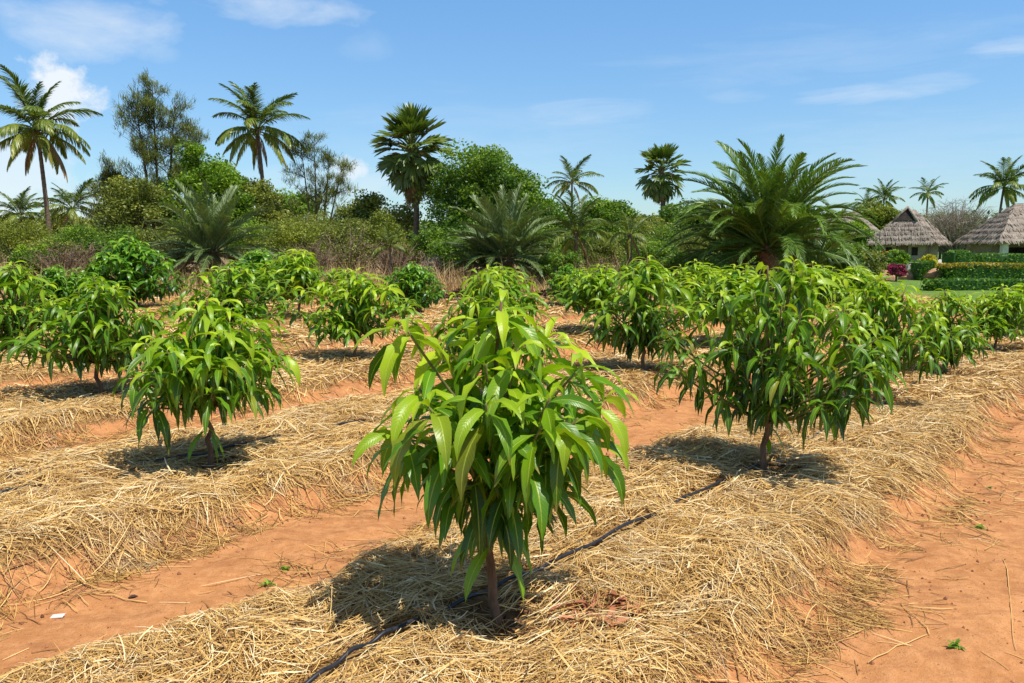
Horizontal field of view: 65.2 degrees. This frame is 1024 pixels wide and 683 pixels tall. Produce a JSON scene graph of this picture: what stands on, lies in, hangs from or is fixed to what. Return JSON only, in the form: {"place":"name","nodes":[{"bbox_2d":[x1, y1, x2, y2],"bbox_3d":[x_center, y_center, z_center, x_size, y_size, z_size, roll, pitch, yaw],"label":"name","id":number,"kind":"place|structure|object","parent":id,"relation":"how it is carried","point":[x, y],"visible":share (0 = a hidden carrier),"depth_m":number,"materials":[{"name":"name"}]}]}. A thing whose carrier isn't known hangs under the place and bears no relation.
{"place":"outdoors","nodes":[
{"label":"outdoors","id":0,"kind":"place"},
{"bbox_2d":[0,248,1023,682],"bbox_3d":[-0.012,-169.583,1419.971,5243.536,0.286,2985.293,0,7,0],"label":"ground","id":1,"kind":"structure","parent":0,"point":[986,614],"depth_m":4.38,"materials":[{"name":"soil"}]},
{"bbox_2d":[0,186,53,231],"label":"coconut palm","id":2,"kind":"object","parent":1,"relation":"on","point":[20,203],"visible":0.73,"depth_m":73.67,"materials":[{"name":"green plant"}]},
{"bbox_2d":[0,214,62,264],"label":"shrub","id":3,"kind":"object","parent":1,"relation":"on","point":[10,236],"visible":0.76,"depth_m":41.40,"materials":[{"name":"green plant"}]},
{"bbox_2d":[0,261,65,352],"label":"mango tree","id":4,"kind":"object","parent":1,"relation":"on","point":[13,324],"visible":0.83,"depth_m":12.11,"materials":[{"name":"green plant"}]},
{"bbox_2d":[7,243,59,276],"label":"shrub","id":5,"kind":"object","parent":1,"relation":"on","point":[20,250],"visible":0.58,"depth_m":32.41,"materials":[{"name":"green plant"}]},
{"bbox_2d":[0,64,102,235],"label":"coconut palm","id":6,"kind":"object","parent":1,"relation":"on","point":[26,138],"visible":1,"depth_m":53.08,"materials":[{"name":"green plant"}]},
{"bbox_2d":[23,237,84,267],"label":"shrub","id":7,"kind":"object","parent":1,"relation":"on","point":[50,244],"visible":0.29,"depth_m":36.38,"materials":[{"name":"green plant"}]},
{"bbox_2d":[16,263,98,320],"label":"mango tree","id":8,"kind":"object","parent":1,"relation":"on","point":[66,287],"visible":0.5,"depth_m":16.49,"materials":[{"name":"green plant"}]},
{"bbox_2d":[18,239,104,278],"bbox_3d":[-18.047,-3.052,31.827,2.859,2.109,2.960,5,9,38],"label":"bare bush","id":9,"kind":"object","parent":1,"relation":"on","point":[66,261],"visible":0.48,"depth_m":31.64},
{"bbox_2d":[31,178,96,245],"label":"coconut palm","id":10,"kind":"object","parent":1,"relation":"on","point":[71,214],"visible":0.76,"depth_m":70.63,"materials":[{"name":"green plant"}]},
{"bbox_2d":[39,221,108,260],"bbox_3d":[-21.744,-4.467,40.076,3.990,3.119,3.576,3,8,24],"label":"shrub","id":11,"kind":"object","parent":1,"relation":"on","point":[76,230],"visible":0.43,"depth_m":39.31,"materials":[{"name":"green plant"}]},
{"bbox_2d":[83,149,142,224],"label":"feathery tree","id":12,"kind":"object","parent":1,"relation":"on","point":[107,173],"visible":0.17,"depth_m":54.65,"materials":[{"name":"green plant"}]},
{"bbox_2d":[93,224,145,263],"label":"shrub","id":13,"kind":"object","parent":1,"relation":"on","point":[119,233],"visible":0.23,"depth_m":37.46,"materials":[{"name":"green plant"}]},
{"bbox_2d":[82,175,184,240],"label":"broadleaf tree","id":14,"kind":"object","parent":1,"relation":"on","point":[130,202],"visible":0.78,"depth_m":46.24,"materials":[{"name":"green plant"}]},
{"bbox_2d":[77,235,191,307],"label":"mango tree","id":15,"kind":"object","parent":1,"relation":"on","point":[121,264],"visible":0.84,"depth_m":20.15,"materials":[{"name":"green plant"}]},
{"bbox_2d":[100,67,211,229],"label":"feathery tree","id":16,"kind":"object","parent":1,"relation":"on","point":[148,153],"visible":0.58,"depth_m":53.18,"materials":[{"name":"green plant"}]},
{"bbox_2d":[134,226,179,262],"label":"shrub","id":17,"kind":"object","parent":1,"relation":"on","point":[163,234],"visible":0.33,"depth_m":38.15,"materials":[{"name":"green plant"}]},
{"bbox_2d":[5,295,380,321],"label":"straw mulch","id":18,"kind":"object","parent":1,"relation":"on","point":[153,308],"visible":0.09,"depth_m":20.11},
{"bbox_2d":[109,297,304,472],"bbox_3d":[-2.228,0.357,5.806,1.280,1.358,1.409,0,7,-2],"label":"mango tree","id":19,"kind":"object","parent":1,"relation":"on","point":[205,373],"visible":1,"depth_m":5.60,"materials":[{"name":"green plant"}]},
{"bbox_2d":[156,138,260,241],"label":"broadleaf tree","id":20,"kind":"object","parent":1,"relation":"on","point":[216,175],"visible":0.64,"depth_m":48.01,"materials":[{"name":"green plant"}]},
{"bbox_2d":[140,179,283,279],"bbox_3d":[-12.282,-4.279,32.795,5.841,4.682,5.425,0,7,0],"label":"date palm","id":21,"kind":"object","parent":1,"relation":"on","point":[205,230],"visible":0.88,"depth_m":32.08,"materials":[{"name":"plant"}]},
{"bbox_2d":[211,175,294,247],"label":"broadleaf tree","id":22,"kind":"object","parent":1,"relation":"on","point":[266,197],"visible":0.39,"depth_m":50.58,"materials":[{"name":"green plant"}]},
{"bbox_2d":[221,214,292,258],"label":"shrub","id":23,"kind":"object","parent":1,"relation":"on","point":[245,224],"visible":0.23,"depth_m":42.10,"materials":[{"name":"green plant"}]},
{"bbox_2d":[208,81,309,259],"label":"coconut palm","id":24,"kind":"object","parent":1,"relation":"on","point":[253,116],"visible":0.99,"depth_m":55.99,"materials":[{"name":"green plant"}]},
{"bbox_2d":[209,246,315,302],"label":"mango tree","id":25,"kind":"object","parent":1,"relation":"on","point":[256,258],"visible":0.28,"depth_m":18.74,"materials":[{"name":"green plant"}]},
{"bbox_2d":[0,295,553,353],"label":"straw mulch","id":26,"kind":"object","parent":1,"relation":"on","point":[311,311],"visible":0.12,"depth_m":18.82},
{"bbox_2d":[243,216,335,271],"bbox_3d":[-10.161,-4.174,37.002,4.298,3.273,4.053,0,7,0],"label":"shrub","id":27,"kind":"object","parent":1,"relation":"on","point":[282,235],"visible":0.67,"depth_m":36.38,"materials":[{"name":"green plant"}]},
{"bbox_2d":[270,188,328,253],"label":"broadleaf tree","id":28,"kind":"object","parent":1,"relation":"on","point":[297,197],"visible":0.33,"depth_m":63.92,"materials":[{"name":"green plant"}]},
{"bbox_2d":[283,210,331,255],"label":"shrub","id":29,"kind":"object","parent":1,"relation":"on","point":[313,219],"visible":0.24,"depth_m":47.34,"materials":[{"name":"green plant"}]},
{"bbox_2d":[280,237,338,273],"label":"bare bush","id":30,"kind":"object","parent":1,"relation":"on","point":[324,262],"visible":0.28,"depth_m":30.73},
{"bbox_2d":[249,249,370,316],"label":"mango tree","id":31,"kind":"object","parent":1,"relation":"on","point":[302,274],"visible":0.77,"depth_m":17.37,"materials":[{"name":"green plant"}]},
{"bbox_2d":[279,129,361,231],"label":"feathery tree","id":32,"kind":"object","parent":1,"relation":"on","point":[319,197],"visible":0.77,"depth_m":58.59,"materials":[{"name":"green plant"}]},
{"bbox_2d":[0,360,676,493],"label":"drip hose","id":33,"kind":"object","parent":1,"relation":"on","point":[155,460],"visible":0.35,"depth_m":6.11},
{"bbox_2d":[309,216,379,263],"bbox_3d":[-8.283,-4.566,39.850,3.797,3.371,3.664,0,7,0],"label":"shrub","id":34,"kind":"object","parent":1,"relation":"on","point":[354,222],"visible":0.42,"depth_m":39.30,"materials":[{"name":"green plant"}]},
{"bbox_2d":[301,217,396,274],"bbox_3d":[-6.823,-3.760,33.514,3.895,3.111,3.910,-2,7,-18],"label":"bare bush","id":35,"kind":"object","parent":1,"relation":"on","point":[355,255],"visible":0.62,"depth_m":33.51,"materials":[{"name":"brown plant"}]},
{"bbox_2d":[286,267,424,358],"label":"mango tree","id":36,"kind":"object","parent":1,"relation":"on","point":[341,321],"visible":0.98,"depth_m":11.07,"materials":[{"name":"green plant"}]},
{"bbox_2d":[0,295,714,387],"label":"straw mulch","id":37,"kind":"object","parent":1,"relation":"on","point":[293,331],"visible":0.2,"depth_m":13.62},
{"bbox_2d":[154,263,305,329],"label":"mango tree","id":38,"kind":"object","parent":37,"relation":"on","point":[258,309],"visible":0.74,"depth_m":13.41,"materials":[{"name":"green plant"}]},
{"bbox_2d":[324,188,422,273],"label":"broadleaf tree","id":39,"kind":"object","parent":1,"relation":"on","point":[369,203],"visible":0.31,"depth_m":45.61,"materials":[{"name":"green plant"}]},
{"bbox_2d":[349,208,416,269],"bbox_3d":[-6.018,-4.454,37.844,2.778,3.629,2.881,2,7,19],"label":"shrub","id":40,"kind":"object","parent":1,"relation":"on","point":[380,226],"visible":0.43,"depth_m":37.34,"materials":[{"name":"green plant"}]},
{"bbox_2d":[372,224,410,277],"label":"coconut palm","id":41,"kind":"object","parent":1,"relation":"on","point":[389,240],"visible":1,"depth_m":29.76,"materials":[{"name":"green plant"}]},
{"bbox_2d":[362,234,425,281],"bbox_3d":[-4.684,-3.208,31.935,2.527,2.389,2.498,0,7,0],"label":"bare bush","id":42,"kind":"object","parent":1,"relation":"on","point":[403,261],"visible":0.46,"depth_m":31.63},
{"bbox_2d":[0,249,796,297],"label":"dry grass","id":43,"kind":"structure","parent":1,"relation":"on","point":[450,284],"depth_m":28.07,"materials":[{"name":"plant"}]},
{"bbox_2d":[375,261,447,315],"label":"mango tree","id":44,"kind":"object","parent":1,"relation":"on","point":[413,282],"visible":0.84,"depth_m":18.88,"materials":[{"name":"green plant"}]},
{"bbox_2d":[368,101,456,264],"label":"fan palm","id":45,"kind":"object","parent":1,"relation":"on","point":[411,172],"visible":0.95,"depth_m":43.33,"materials":[{"name":"green plant"}]},
{"bbox_2d":[0,296,837,457],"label":"straw mulch","id":46,"kind":"object","parent":1,"relation":"on","point":[37,410],"visible":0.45,"depth_m":8.70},
{"bbox_2d":[0,274,180,393],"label":"mango tree","id":47,"kind":"object","parent":46,"relation":"on","point":[96,336],"visible":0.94,"depth_m":8.33,"materials":[{"name":"green plant"}]},
{"bbox_2d":[406,226,447,264],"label":"shrub","id":48,"kind":"object","parent":1,"relation":"on","point":[425,239],"visible":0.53,"depth_m":39.21,"materials":[{"name":"green plant"}]},
{"bbox_2d":[424,234,475,275],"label":"shrub","id":49,"kind":"object","parent":1,"relation":"on","point":[439,250],"visible":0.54,"depth_m":33.38,"materials":[{"name":"green plant"}]},
{"bbox_2d":[0,295,975,639],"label":"straw mulch","id":50,"kind":"object","parent":1,"relation":"on","point":[34,523],"visible":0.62,"depth_m":5.49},
{"bbox_2d":[440,217,538,280],"bbox_3d":[-0.927,-3.465,31.897,4.132,3.280,4.138,0,7,0],"label":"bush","id":51,"kind":"object","parent":1,"relation":"on","point":[475,246],"visible":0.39,"depth_m":31.42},
{"bbox_2d":[80,390,900,653],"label":"dry leaf crumbs","id":52,"kind":"object","parent":1,"relation":"on","point":[521,598],"visible":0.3,"depth_m":3.62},
{"bbox_2d":[352,288,639,627],"bbox_3d":[-0.051,0.543,3.427,1.214,1.531,1.005,0,7,0],"label":"mango tree","id":53,"kind":"object","parent":1,"relation":"on","point":[513,430],"visible":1,"depth_m":3.26,"materials":[{"name":"green plant"}]},
{"bbox_2d":[411,138,582,247],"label":"broadleaf tree","id":54,"kind":"object","parent":1,"relation":"on","point":[488,172],"visible":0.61,"depth_m":41.09,"materials":[{"name":"green plant"}]},
{"bbox_2d":[432,264,569,369],"bbox_3d":[-0.263,-0.038,8.218,1.567,1.507,1.117,7,10,44],"label":"mango tree","id":55,"kind":"object","parent":1,"relation":"on","point":[475,286],"visible":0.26,"depth_m":8.11,"materials":[{"name":"green plant"}]},
{"bbox_2d":[454,263,548,325],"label":"mango tree","id":56,"kind":"object","parent":1,"relation":"on","point":[530,299],"visible":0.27,"depth_m":13.62,"materials":[{"name":"green plant"}]},
{"bbox_2d":[0,208,1002,253],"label":"distant woodland","id":57,"kind":"object","parent":1,"relation":"on","point":[420,225],"visible":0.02,"depth_m":153.46,"materials":[{"name":"green plant"}]},
{"bbox_2d":[440,182,575,284],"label":"date palm","id":58,"kind":"object","parent":1,"relation":"on","point":[511,240],"visible":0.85,"depth_m":30.11,"materials":[{"name":"plant"}]},
{"bbox_2d":[0,315,1023,682],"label":"straw mulch","id":59,"kind":"object","parent":1,"relation":"on","point":[726,527],"visible":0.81,"depth_m":3.85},
{"bbox_2d":[2,374,1023,682],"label":"soil crumbs","id":60,"kind":"object","parent":1,"relation":"on","point":[606,454],"visible":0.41,"depth_m":4.40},
{"bbox_2d":[3,384,1023,682],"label":"loose straw","id":61,"kind":"object","parent":1,"relation":"on","point":[431,528],"visible":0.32,"depth_m":4.25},
{"bbox_2d":[514,224,569,269],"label":"shrub","id":62,"kind":"object","parent":1,"relation":"on","point":[549,240],"visible":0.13,"depth_m":37.38,"materials":[{"name":"green plant"}]},
{"bbox_2d":[521,199,582,253],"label":"broadleaf tree","id":63,"kind":"object","parent":1,"relation":"on","point":[563,216],"visible":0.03,"depth_m":42.51,"materials":[{"name":"green plant"}]},
{"bbox_2d":[528,250,587,283],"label":"shrub","id":64,"kind":"object","parent":1,"relation":"on","point":[554,260],"visible":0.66,"depth_m":29.27,"materials":[{"name":"green plant"}]},
{"bbox_2d":[543,263,583,298],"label":"mango tree","id":65,"kind":"object","parent":1,"relation":"on","point":[566,270],"visible":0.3,"depth_m":20.93,"materials":[{"name":"green plant"}]},
{"bbox_2d":[545,154,603,209],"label":"coconut palm","id":66,"kind":"object","parent":1,"relation":"on","point":[565,184],"visible":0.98,"depth_m":97.86,"materials":[{"name":"green plant"}]},
{"bbox_2d":[535,190,616,267],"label":"coconut palm","id":67,"kind":"object","parent":1,"relation":"on","point":[577,233],"visible":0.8,"depth_m":34.37,"materials":[{"name":"green plant"}]},
{"bbox_2d":[542,587,654,635],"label":"leaf litter","id":68,"kind":"object","parent":1,"relation":"on","point":[620,600],"visible":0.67,"depth_m":3.50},
{"bbox_2d":[578,232,626,268],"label":"shrub","id":69,"kind":"object","parent":1,"relation":"on","point":[608,251],"visible":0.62,"depth_m":41.16,"materials":[{"name":"green plant"}]},
{"bbox_2d":[574,194,641,264],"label":"broadleaf tree","id":70,"kind":"object","parent":1,"relation":"on","point":[602,208],"visible":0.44,"depth_m":60.28,"materials":[{"name":"green plant"}]},
{"bbox_2d":[546,263,673,326],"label":"mango tree","id":71,"kind":"object","parent":1,"relation":"on","point":[585,289],"visible":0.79,"depth_m":14.13,"materials":[{"name":"green plant"}]},
{"bbox_2d":[600,210,662,264],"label":"coconut palm","id":72,"kind":"object","parent":1,"relation":"on","point":[639,234],"visible":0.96,"depth_m":32.45,"materials":[{"name":"green plant"}]},
{"bbox_2d":[615,213,675,249],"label":"broadleaf tree","id":73,"kind":"object","parent":1,"relation":"on","point":[649,219],"visible":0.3,"depth_m":58.16,"materials":[{"name":"green plant"}]},
{"bbox_2d":[617,239,676,266],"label":"shrub","id":74,"kind":"object","parent":1,"relation":"on","point":[652,248],"visible":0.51,"depth_m":37.34,"materials":[{"name":"green plant"}]},
{"bbox_2d":[579,255,717,371],"bbox_3d":[1.821,-0.310,10.206,1.881,1.576,1.272,4,8,27],"label":"mango tree","id":75,"kind":"object","parent":1,"relation":"on","point":[643,329],"visible":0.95,"depth_m":10.03,"materials":[{"name":"green plant"}]},
{"bbox_2d":[304,345,1005,682],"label":"drip hose","id":76,"kind":"object","parent":1,"relation":"on","point":[339,661],"visible":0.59,"depth_m":3.77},
{"bbox_2d":[633,142,691,260],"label":"fan palm","id":77,"kind":"object","parent":1,"relation":"on","point":[660,190],"visible":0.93,"depth_m":68.16,"materials":[{"name":"green plant"}]},
{"bbox_2d":[645,222,691,259],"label":"shrub","id":78,"kind":"object","parent":1,"relation":"on","point":[666,237],"visible":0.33,"depth_m":51.36,"materials":[{"name":"green plant"}]},
{"bbox_2d":[650,259,731,308],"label":"mango tree","id":79,"kind":"object","parent":1,"relation":"on","point":[687,270],"visible":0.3,"depth_m":17.39,"materials":[{"name":"green plant"}]},
{"bbox_2d":[658,198,727,250],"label":"broadleaf tree","id":80,"kind":"object","parent":1,"relation":"on","point":[668,216],"visible":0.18,"depth_m":62.07,"materials":[{"name":"green plant"}]},
{"bbox_2d":[659,248,726,277],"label":"shrub","id":81,"kind":"object","parent":1,"relation":"on","point":[666,261],"visible":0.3,"depth_m":29.49,"materials":[{"name":"green plant"}]},
{"bbox_2d":[672,226,721,257],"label":"shrub","id":82,"kind":"object","parent":1,"relation":"on","point":[685,247],"visible":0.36,"depth_m":43.34,"materials":[{"name":"green plant"}]},
{"bbox_2d":[667,198,807,283],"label":"date palm","id":83,"kind":"object","parent":1,"relation":"on","point":[709,239],"visible":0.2,"depth_m":27.88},
{"bbox_2d":[670,263,832,327],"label":"mango tree","id":84,"kind":"object","parent":1,"relation":"on","point":[735,279],"visible":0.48,"depth_m":12.48,"materials":[{"name":"green plant"}]},
{"bbox_2d":[652,134,886,290],"bbox_3d":[8.455,-4.027,26.899,7.133,5.592,7.489,5,9,37],"label":"date palm","id":85,"kind":"object","parent":1,"relation":"on","point":[781,207],"visible":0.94,"depth_m":25.74,"materials":[{"name":"plant"}]},
{"bbox_2d":[647,255,907,475],"bbox_3d":[1.877,0.197,5.743,1.237,1.624,1.740,-9,11,-52],"label":"mango tree","id":86,"kind":"object","parent":1,"relation":"on","point":[779,374],"visible":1,"depth_m":5.47,"materials":[{"name":"green plant"}]},
{"bbox_2d":[753,261,864,320],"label":"mango tree","id":87,"kind":"object","parent":1,"relation":"on","point":[841,294],"visible":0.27,"depth_m":14.49,"materials":[{"name":"green plant"}]},
{"bbox_2d":[749,201,881,280],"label":"date palm","id":88,"kind":"object","parent":1,"relation":"on","point":[830,247],"visible":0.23,"depth_m":27.76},
{"bbox_2d":[815,241,874,277],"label":"shrub","id":89,"kind":"object","parent":1,"relation":"on","point":[844,265],"visible":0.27,"depth_m":30.35,"materials":[{"name":"green plant"}]},
{"bbox_2d":[819,219,874,250],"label":"broadleaf tree","id":90,"kind":"object","parent":1,"relation":"on","point":[860,226],"visible":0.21,"depth_m":67.87,"materials":[{"name":"green plant"}]},
{"bbox_2d":[822,266,897,308],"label":"mango tree","id":91,"kind":"object","parent":1,"relation":"on","point":[854,271],"visible":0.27,"depth_m":16.46,"materials":[{"name":"green plant"}]},
{"bbox_2d":[857,249,888,275],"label":"shrub","id":92,"kind":"object","parent":1,"relation":"on","point":[879,259],"visible":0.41,"depth_m":32.46,"materials":[{"name":"green plant"}]},
{"bbox_2d":[854,200,900,229],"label":"broadleaf tree","id":93,"kind":"object","parent":1,"relation":"on","point":[887,213],"visible":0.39,"depth_m":85.23,"materials":[{"name":"green plant"}]},
{"bbox_2d":[859,178,905,219],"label":"coconut palm","id":94,"kind":"object","parent":1,"relation":"on","point":[885,193],"visible":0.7,"depth_m":118.02,"materials":[{"name":"green plant"}]},
{"bbox_2d":[807,273,963,404],"bbox_3d":[3.605,0.013,8.108,1.661,1.429,1.034,0,7,-4],"label":"mango tree","id":95,"kind":"object","parent":1,"relation":"on","point":[891,308],"visible":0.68,"depth_m":7.89,"materials":[{"name":"green plant"}]},
{"bbox_2d":[866,206,952,262],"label":"thatched hut","id":96,"kind":"object","parent":1,"relation":"on","point":[915,234],"visible":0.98,"depth_m":63.55,"materials":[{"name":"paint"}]},
{"bbox_2d":[909,260,935,279],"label":"hedge","id":97,"kind":"object","parent":1,"relation":"on","point":[919,271],"visible":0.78,"depth_m":38.95,"materials":[{"name":"green plant"}]},
{"bbox_2d":[909,176,948,213],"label":"coconut palm","id":98,"kind":"object","parent":1,"relation":"on","point":[928,193],"visible":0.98,"depth_m":127.98,"materials":[{"name":"green plant"}]},
{"bbox_2d":[910,288,993,374],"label":"mango tree","id":99,"kind":"object","parent":1,"relation":"on","point":[947,308],"visible":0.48,"depth_m":9.91,"materials":[{"name":"green plant"}]},
{"bbox_2d":[942,249,974,264],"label":"hedge","id":100,"kind":"object","parent":1,"relation":"on","point":[949,256],"visible":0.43,"depth_m":43.18,"materials":[{"name":"green plant"}]},
{"bbox_2d":[913,196,1005,256],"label":"bare tree","id":101,"kind":"object","parent":1,"relation":"on","point":[953,227],"visible":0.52,"depth_m":78.19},
{"bbox_2d":[919,277,1023,290],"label":"hedge","id":102,"kind":"object","parent":1,"relation":"on","point":[957,283],"visible":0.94,"depth_m":30.60,"materials":[{"name":"green plant"}]},
{"bbox_2d":[935,261,1023,279],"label":"hedge","id":103,"kind":"object","parent":1,"relation":"on","point":[959,270],"visible":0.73,"depth_m":37.39,"materials":[{"name":"green plant"}]},
{"bbox_2d":[951,284,1023,349],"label":"mango tree","id":104,"kind":"object","parent":1,"relation":"on","point":[995,322],"visible":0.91,"depth_m":12.04,"materials":[{"name":"green plant"}]},
{"bbox_2d":[953,203,1023,255],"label":"thatched hut","id":105,"kind":"object","parent":1,"relation":"on","point":[1002,231],"visible":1,"depth_m":58.95,"materials":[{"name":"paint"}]},
{"bbox_2d":[968,155,1023,212],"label":"coconut palm","id":106,"kind":"object","parent":1,"relation":"on","point":[1002,181],"visible":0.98,"depth_m":93.11,"materials":[{"name":"green plant"}]},
{"bbox_2d":[974,252,1023,264],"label":"hedge","id":107,"kind":"object","parent":1,"relation":"on","point":[1009,258],"visible":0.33,"depth_m":44.33,"materials":[{"name":"green plant"}]},
{"bbox_2d":[0,0,1023,244],"label":"sky","id":108,"kind":"structure","parent":0,"point":[908,91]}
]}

